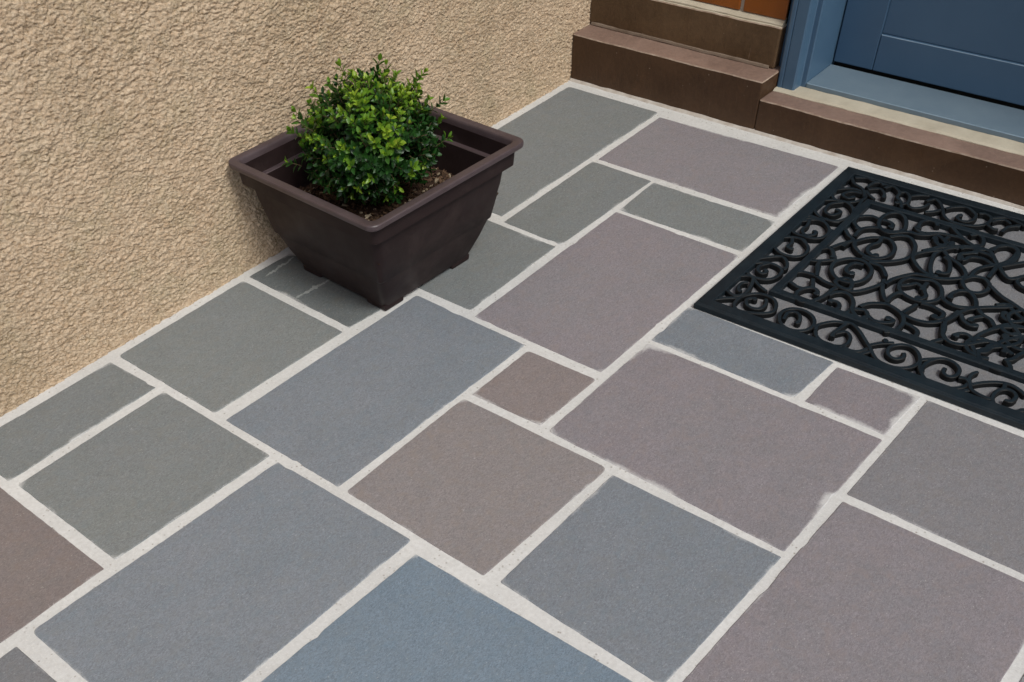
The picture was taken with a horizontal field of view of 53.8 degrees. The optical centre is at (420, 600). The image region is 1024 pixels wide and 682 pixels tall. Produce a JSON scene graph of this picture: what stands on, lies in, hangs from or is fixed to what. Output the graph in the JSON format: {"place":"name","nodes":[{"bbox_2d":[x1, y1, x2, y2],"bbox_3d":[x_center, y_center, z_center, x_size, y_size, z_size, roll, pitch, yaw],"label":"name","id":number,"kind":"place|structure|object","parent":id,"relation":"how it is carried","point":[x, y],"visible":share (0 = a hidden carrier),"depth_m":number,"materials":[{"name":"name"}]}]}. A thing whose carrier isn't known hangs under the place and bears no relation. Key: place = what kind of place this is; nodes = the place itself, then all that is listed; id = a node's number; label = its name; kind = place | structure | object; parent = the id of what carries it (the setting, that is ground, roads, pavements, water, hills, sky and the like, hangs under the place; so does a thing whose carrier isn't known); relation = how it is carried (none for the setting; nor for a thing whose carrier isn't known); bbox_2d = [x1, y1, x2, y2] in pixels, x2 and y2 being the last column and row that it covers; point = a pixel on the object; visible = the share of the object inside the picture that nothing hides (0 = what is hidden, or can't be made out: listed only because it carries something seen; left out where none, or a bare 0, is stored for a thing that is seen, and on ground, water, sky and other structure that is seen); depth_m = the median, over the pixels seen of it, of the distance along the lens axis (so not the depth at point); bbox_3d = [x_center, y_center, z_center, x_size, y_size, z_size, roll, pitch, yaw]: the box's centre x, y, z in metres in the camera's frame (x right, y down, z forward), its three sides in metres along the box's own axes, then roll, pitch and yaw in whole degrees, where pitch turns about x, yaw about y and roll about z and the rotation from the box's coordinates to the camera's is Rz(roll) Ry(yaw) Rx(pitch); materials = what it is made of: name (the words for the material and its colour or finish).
{"place":"outdoors","nodes":[
{"label":"outdoors","id":0,"kind":"place"},
{"bbox_2d":[0,80,1023,681],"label":"pavement","id":1,"kind":"structure","parent":0,"point":[556,426],"depth_m":1.62,"materials":[{"name":"grey stone"}]},
{"bbox_2d":[0,0,590,416],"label":"stucco wall","id":2,"kind":"structure","parent":1,"relation":"on","point":[131,207],"depth_m":1.82,"materials":[{"name":"beige paint"}]},
{"bbox_2d":[228,102,523,310],"bbox_3d":[-0.078,-0.764,1.961,0.403,0.236,0.403,35,60,29],"label":"planter","id":3,"kind":"object","parent":1,"relation":"on","point":[416,242],"visible":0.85,"depth_m":1.88,"materials":[{"name":"brown plastic"}]},
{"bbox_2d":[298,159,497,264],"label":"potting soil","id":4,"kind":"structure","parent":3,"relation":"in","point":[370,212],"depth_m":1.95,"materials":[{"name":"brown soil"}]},
{"bbox_2d":[281,53,452,205],"bbox_3d":[-0.089,-0.858,1.859,0.281,0.256,0.280,33,59,28],"label":"shrub","id":5,"kind":"object","parent":4,"relation":"on","point":[360,150],"visible":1,"depth_m":1.80,"materials":[{"name":"green plant"}]},
{"bbox_2d":[570,0,1023,209],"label":"house front","id":6,"kind":"structure","parent":1,"relation":"on","point":[930,91],"depth_m":2.22,"materials":[{"name":"brown paint"}]},
{"bbox_2d":[834,0,1023,105],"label":"door","id":7,"kind":"structure","parent":6,"relation":"in","point":[976,47],"depth_m":2.15,"materials":[{"name":"blue paint"}]},
{"bbox_2d":[693,167,1023,429],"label":"doormat","id":8,"kind":"object","parent":1,"relation":"on","point":[1008,330],"visible":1,"depth_m":1.88,"materials":[{"name":"black rubber"}]}
]}

